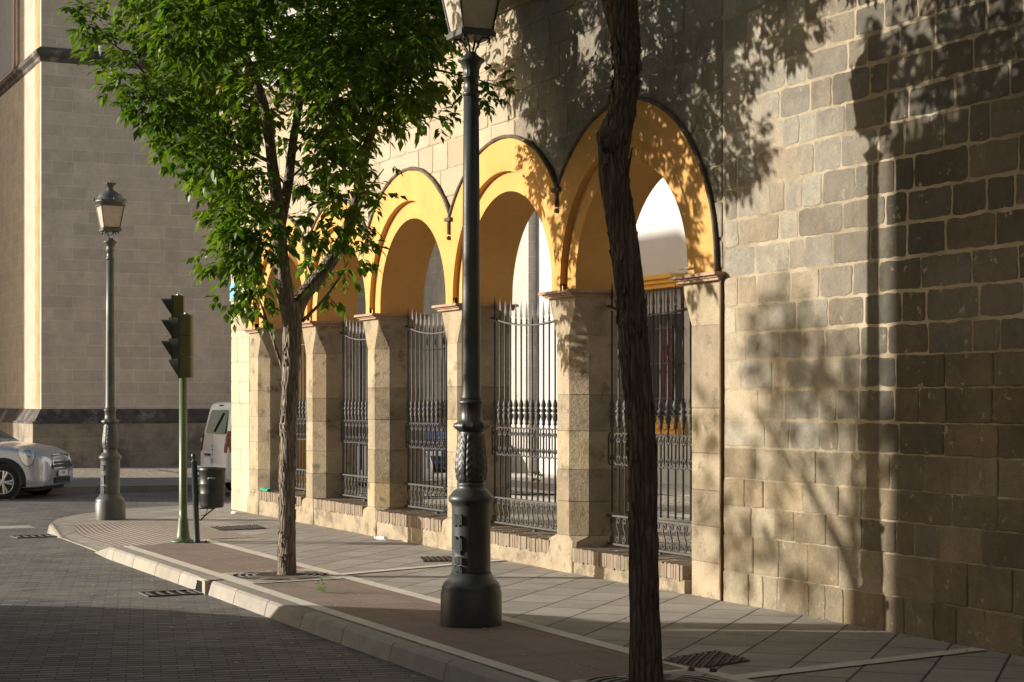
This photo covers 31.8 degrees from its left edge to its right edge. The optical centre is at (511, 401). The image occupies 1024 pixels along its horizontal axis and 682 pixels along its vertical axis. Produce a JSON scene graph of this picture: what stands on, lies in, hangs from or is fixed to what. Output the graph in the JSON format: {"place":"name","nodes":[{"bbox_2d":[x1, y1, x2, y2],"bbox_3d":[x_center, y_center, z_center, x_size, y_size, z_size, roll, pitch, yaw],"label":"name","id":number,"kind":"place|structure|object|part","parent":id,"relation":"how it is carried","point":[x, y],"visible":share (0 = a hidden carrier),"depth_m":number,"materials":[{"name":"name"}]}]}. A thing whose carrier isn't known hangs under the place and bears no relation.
{"place":"outdoors","nodes":[
{"label":"outdoors","id":0,"kind":"place"},
{"bbox_2d":[73,466,190,469],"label":"pavement","id":1,"kind":"structure","parent":0,"point":[136,467],"depth_m":46.08,"materials":[{"name":"concrete"}]},
{"bbox_2d":[73,469,191,478],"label":"pavement","id":2,"kind":"structure","parent":0,"point":[124,473],"depth_m":42.26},
{"bbox_2d":[73,521,250,545],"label":"ribbed paving","id":3,"kind":"structure","parent":0,"point":[129,534],"depth_m":23.57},
{"bbox_2d":[0,0,365,466],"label":"stone building","id":4,"kind":"structure","parent":0,"point":[68,149],"depth_m":46.95,"materials":[{"name":"grey stone"}]},
{"bbox_2d":[0,0,11,78],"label":"window","id":5,"kind":"structure","parent":4,"relation":"in","point":[5,5],"depth_m":50.60,"materials":[{"name":"grey stone"}]},
{"bbox_2d":[64,473,436,486],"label":"pavement","id":6,"kind":"structure","parent":0,"point":[136,481],"depth_m":38.05,"materials":[{"name":"concrete"}]},
{"bbox_2d":[0,483,556,681],"bbox_3d":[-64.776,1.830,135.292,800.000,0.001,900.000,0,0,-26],"label":"road","id":7,"kind":"structure","parent":0,"point":[54,629],"depth_m":14.41,"materials":[{"name":"grey stone"}]},
{"bbox_2d":[0,525,34,528],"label":"road marking","id":8,"kind":"object","parent":7,"relation":"on","point":[11,527],"visible":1,"depth_m":25.98,"materials":[{"name":"paint"}]},
{"bbox_2d":[10,534,56,538],"bbox_3d":[-6.442,1.828,24.245,0.550,0.024,0.390,0,0,-28],"label":"drain grate","id":9,"kind":"object","parent":7,"relation":"on","point":[33,536],"visible":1,"depth_m":24.23,"materials":[{"name":"metal"}]},
{"bbox_2d":[0,429,72,498],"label":"passenger car","id":10,"kind":"object","parent":7,"relation":"on","point":[33,468],"visible":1,"depth_m":33.58,"materials":[{"name":"silver metal"}]},
{"bbox_2d":[138,589,203,596],"bbox_3d":[-3.232,1.828,17.079,0.550,0.024,0.390,0,0,-26],"label":"drain grate","id":11,"kind":"object","parent":7,"relation":"on","point":[171,593],"visible":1,"depth_m":17.07,"materials":[{"name":"metal"}]},
{"bbox_2d":[19,480,524,494],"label":"kerb","id":12,"kind":"structure","parent":7,"relation":"on","point":[123,488],"depth_m":36.06,"materials":[{"name":"concrete"}]},
{"bbox_2d":[47,494,556,681],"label":"kerb","id":13,"kind":"structure","parent":7,"relation":"on","point":[431,662],"depth_m":14.09,"materials":[{"name":"concrete"}]},
{"bbox_2d":[197,576,223,590],"bbox_3d":[-2.884,1.800,17.229,0.155,0.201,0.468,0,0,-26],"label":"storm inlet","id":14,"kind":"object","parent":13,"relation":"in","point":[199,582],"visible":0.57,"depth_m":17.31,"materials":[{"name":"concrete"}]},
{"bbox_2d":[197,401,431,490],"bbox_3d":[-3.901,0.938,36.050,4.480,1.904,1.900,0,0,-26],"label":"van","id":15,"kind":"object","parent":7,"relation":"on","point":[215,448],"visible":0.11,"depth_m":35.20,"materials":[{"name":"white paint"}]},
{"bbox_3d":[-5.742,0.400,35.169,0.141,0.460,1.300,0,0,-26],"label":"rear window","id":16,"kind":"part","parent":15,"relation":"part of","materials":[{"name":"grey glass"}]},
{"bbox_2d":[423,210,536,473],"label":"stone building","id":17,"kind":"structure","parent":7,"relation":"on","point":[525,282],"depth_m":41.97,"materials":[{"name":"white paint"}]},
{"bbox_2d":[537,178,692,485],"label":"white building","id":18,"kind":"structure","parent":7,"relation":"on","point":[661,239],"depth_m":36.40,"materials":[{"name":"white plaster"}]},
{"bbox_2d":[647,287,681,414],"bbox_3d":[3.005,-1.000,36.529,0.090,2.560,1.800,0,0,-26],"label":"window","id":19,"kind":"structure","parent":18,"relation":"in","point":[679,290],"depth_m":36.24,"materials":[{"name":"black metal"}]},
{"bbox_2d":[228,569,334,581],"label":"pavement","id":20,"kind":"structure","parent":0,"point":[258,579],"depth_m":17.19,"materials":[{"name":"soil"}]},
{"bbox_2d":[232,570,328,578],"bbox_3d":[-2.242,1.681,17.420,0.944,0.006,0.944,0,0,-28],"label":"tree grate","id":21,"kind":"object","parent":20,"relation":"on","point":[265,575],"visible":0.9,"depth_m":17.36,"materials":[{"name":"metal"}]},
{"bbox_2d":[158,468,556,496],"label":"courtyard paving","id":22,"kind":"structure","parent":0,"point":[189,470],"depth_m":35.73,"materials":[{"name":"grey stone"}]},
{"bbox_2d":[528,471,542,488],"bbox_3d":[0.458,1.509,34.467,0.291,0.342,0.226,0,0,-26],"label":"potted flower","id":23,"kind":"object","parent":22,"relation":"on","point":[535,483],"visible":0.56,"depth_m":34.45,"materials":[{"name":"green plant"}]},
{"bbox_2d":[423,479,556,493],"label":"courtyard paving","id":24,"kind":"structure","parent":0,"point":[534,490],"depth_m":33.65,"materials":[{"name":"beige stone"}]},
{"bbox_2d":[56,495,1023,681],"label":"pavement","id":25,"kind":"structure","parent":0,"point":[698,625],"depth_m":14.19,"materials":[{"name":"tile"}]},
{"bbox_2d":[94,182,126,519],"bbox_3d":[-5.775,-0.709,25.840,0.456,4.855,0.456,0,0,-6],"label":"street lamp","id":26,"kind":"object","parent":25,"relation":"on","point":[110,503],"visible":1,"depth_m":25.76,"materials":[{"name":"grey metal"}]},
{"bbox_2d":[209,524,265,530],"bbox_3d":[-3.670,1.695,24.048,0.750,0.030,0.750,0,0,-26],"label":"manhole cover","id":27,"kind":"object","parent":25,"relation":"on","point":[239,527],"visible":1,"depth_m":23.92,"materials":[{"name":"metal"}]},
{"bbox_2d":[220,569,339,583],"bbox_3d":[-2.252,1.689,17.382,0.950,0.001,1.180,0,0,-26],"label":"pavement band","id":28,"kind":"object","parent":25,"relation":"on","point":[237,578],"visible":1,"depth_m":17.03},
{"bbox_2d":[57,0,520,574],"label":"leafy tree","id":29,"kind":"object","parent":25,"relation":"on","point":[367,62],"visible":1,"depth_m":16.69,"materials":[{"name":"green plant"}]},
{"bbox_2d":[123,546,560,681],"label":"pavement band","id":30,"kind":"object","parent":25,"relation":"on","point":[492,663],"visible":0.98,"depth_m":13.56,"materials":[{"name":"beige stone"}]},
{"bbox_2d":[374,535,387,540],"bbox_3d":[-1.602,1.668,21.914,0.064,0.064,0.235,0,0,-41],"label":"crumpled paper","id":31,"kind":"object","parent":25,"relation":"on","point":[381,538],"visible":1,"depth_m":21.87,"materials":[{"name":"white paper"}]},
{"bbox_2d":[131,541,683,681],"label":"pavement strip","id":32,"kind":"object","parent":25,"relation":"on","point":[553,656],"visible":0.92,"depth_m":13.65,"materials":[{"name":"red tile"}]},
{"bbox_2d":[161,294,193,542],"bbox_3d":[-4.022,0.200,21.768,0.385,3.020,0.529,0,0,-26],"label":"traffic light","id":33,"kind":"object","parent":32,"relation":"on","point":[179,326],"visible":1,"depth_m":21.74,"materials":[{"name":"metal"}]},
{"bbox_2d":[184,453,225,542],"bbox_3d":[-3.671,1.161,21.532,0.479,1.087,0.356,0,0,-26],"label":"litter bin","id":34,"kind":"object","parent":32,"relation":"on","point":[211,492],"visible":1,"depth_m":21.47,"materials":[{"name":"plastic"}]},
{"bbox_2d":[315,577,329,591],"bbox_3d":[-1.713,1.627,15.927,0.168,0.134,0.184,0,0,36],"label":"leaf sprig","id":35,"kind":"object","parent":32,"relation":"on","point":[319,588],"visible":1,"depth_m":15.91,"materials":[{"name":"green plant"}]},
{"bbox_2d":[440,0,501,627],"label":"street lamp","id":36,"kind":"object","parent":32,"relation":"on","point":[471,594],"visible":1,"depth_m":13.57,"materials":[{"name":"black metal"}]},
{"bbox_2d":[336,559,502,574],"bbox_3d":[-0.903,1.692,18.366,0.141,0.001,2.353,0,0,45],"label":"pavement band","id":37,"kind":"object","parent":25,"relation":"on","point":[403,568],"visible":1,"depth_m":18.17,"materials":[{"name":"beige stone"}]},
{"bbox_2d":[419,556,451,561],"bbox_3d":[-0.716,1.695,19.292,0.582,0.030,0.504,0,0,-14],"label":"manhole cover","id":38,"kind":"object","parent":25,"relation":"on","point":[436,559],"visible":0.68,"depth_m":19.18,"materials":[{"name":"metal"}]},
{"bbox_2d":[201,539,756,681],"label":"pavement band","id":39,"kind":"object","parent":25,"relation":"on","point":[545,629],"visible":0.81,"depth_m":13.99,"materials":[{"name":"beige stone"}]},
{"bbox_2d":[215,0,1023,656],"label":"arcade building","id":40,"kind":"structure","parent":25,"relation":"on","point":[843,180],"depth_m":14.81,"materials":[{"name":"stone"}]},
{"bbox_2d":[230,282,235,300],"bbox_3d":[-4.373,-1.720,28.152,0.023,0.290,0.260,0,0,-26],"label":"wall plaque","id":41,"kind":"object","parent":40,"relation":"attached to","point":[233,284],"depth_m":28.14,"materials":[{"name":"white ceramic"}]},
{"bbox_2d":[260,487,270,490],"bbox_3d":[-3.670,1.312,26.803,0.123,0.056,0.361,0,0,-26],"label":"plastic bag","id":42,"kind":"object","parent":40,"relation":"on","point":[265,489],"visible":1,"depth_m":26.72,"materials":[{"name":"green plastic"}]},
{"bbox_2d":[295,337,306,492],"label":"iron gate","id":43,"kind":"structure","parent":40,"relation":"attached to","point":[301,409],"depth_m":26.35,"materials":[{"name":"grey metal"}]},
{"bbox_2d":[340,317,367,501],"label":"iron gate","id":44,"kind":"structure","parent":40,"relation":"attached to","point":[351,437],"depth_m":24.44,"materials":[{"name":"grey metal"}]},
{"bbox_2d":[405,309,447,513],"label":"iron gate","id":45,"kind":"structure","parent":40,"relation":"attached to","point":[428,415],"depth_m":22.07,"materials":[{"name":"grey metal"}]},
{"bbox_2d":[491,299,557,531],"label":"iron gate","id":46,"kind":"structure","parent":40,"relation":"attached to","point":[511,416],"depth_m":19.62,"materials":[{"name":"grey metal"}]},
{"bbox_2d":[607,285,691,556],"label":"iron gate","id":47,"kind":"structure","parent":40,"relation":"attached to","point":[659,418],"depth_m":16.88,"materials":[{"name":"grey metal"}]},
{"bbox_2d":[596,0,663,681],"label":"dark tree","id":48,"kind":"object","parent":25,"relation":"on","point":[614,135],"visible":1,"depth_m":10.55,"materials":[{"name":"brown plant"}]},
{"bbox_2d":[570,669,745,681],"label":"pavement band","id":49,"kind":"object","parent":25,"relation":"on","point":[675,670],"visible":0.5,"depth_m":11.03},
{"bbox_2d":[662,650,749,667],"bbox_3d":[1.280,1.695,11.777,0.687,0.030,0.428,0,0,-44],"label":"grate","id":50,"kind":"object","parent":25,"relation":"on","point":[707,659],"visible":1,"depth_m":11.70,"materials":[{"name":"metal"}]},
{"bbox_2d":[727,647,985,678],"bbox_3d":[2.261,1.692,11.637,2.324,0.001,0.148,0,0,-35],"label":"pavement band","id":51,"kind":"object","parent":25,"relation":"on","point":[842,664],"visible":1,"depth_m":11.59,"materials":[{"name":"grey stone"}]},
{"bbox_2d":[424,494,691,553],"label":"courtyard paving","id":52,"kind":"structure","parent":0,"point":[678,519],"depth_m":25.96,"materials":[{"name":"beige stone"}]},
{"bbox_2d":[299,312,305,489],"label":"courtyard wall","id":53,"kind":"structure","parent":52,"relation":"on","point":[301,476],"depth_m":28.41,"materials":[{"name":"paint"}]},
{"bbox_2d":[357,331,446,498],"bbox_3d":[-1.693,0.234,29.125,2.614,2.848,0.071,0,0,-26],"label":"iron fence","id":54,"kind":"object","parent":52,"relation":"on","point":[435,342],"depth_m":29.32,"materials":[{"name":"grey metal"}]},
{"bbox_2d":[434,466,689,496],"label":"courtyard paving","id":55,"kind":"structure","parent":0,"point":[679,490],"depth_m":36.96,"materials":[{"name":"beige stone"}]},
{"bbox_2d":[423,407,443,467],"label":"passenger car","id":56,"kind":"object","parent":55,"relation":"on","point":[439,457],"visible":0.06,"depth_m":41.91,"materials":[{"name":"paint"}]},
{"bbox_2d":[511,495,689,517],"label":"courtyard paving","id":57,"kind":"structure","parent":0,"point":[663,512],"depth_m":30.03,"materials":[{"name":"beige stone"}]},
{"bbox_2d":[584,670,738,681],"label":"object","id":58,"kind":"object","parent":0,"point":[693,673],"depth_m":11.01,"materials":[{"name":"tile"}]},
{"bbox_2d":[579,673,729,681],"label":"tree grate","id":59,"kind":"object","parent":58,"relation":"on","point":[627,674],"visible":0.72,"depth_m":10.88,"materials":[{"name":"metal"}]}
]}

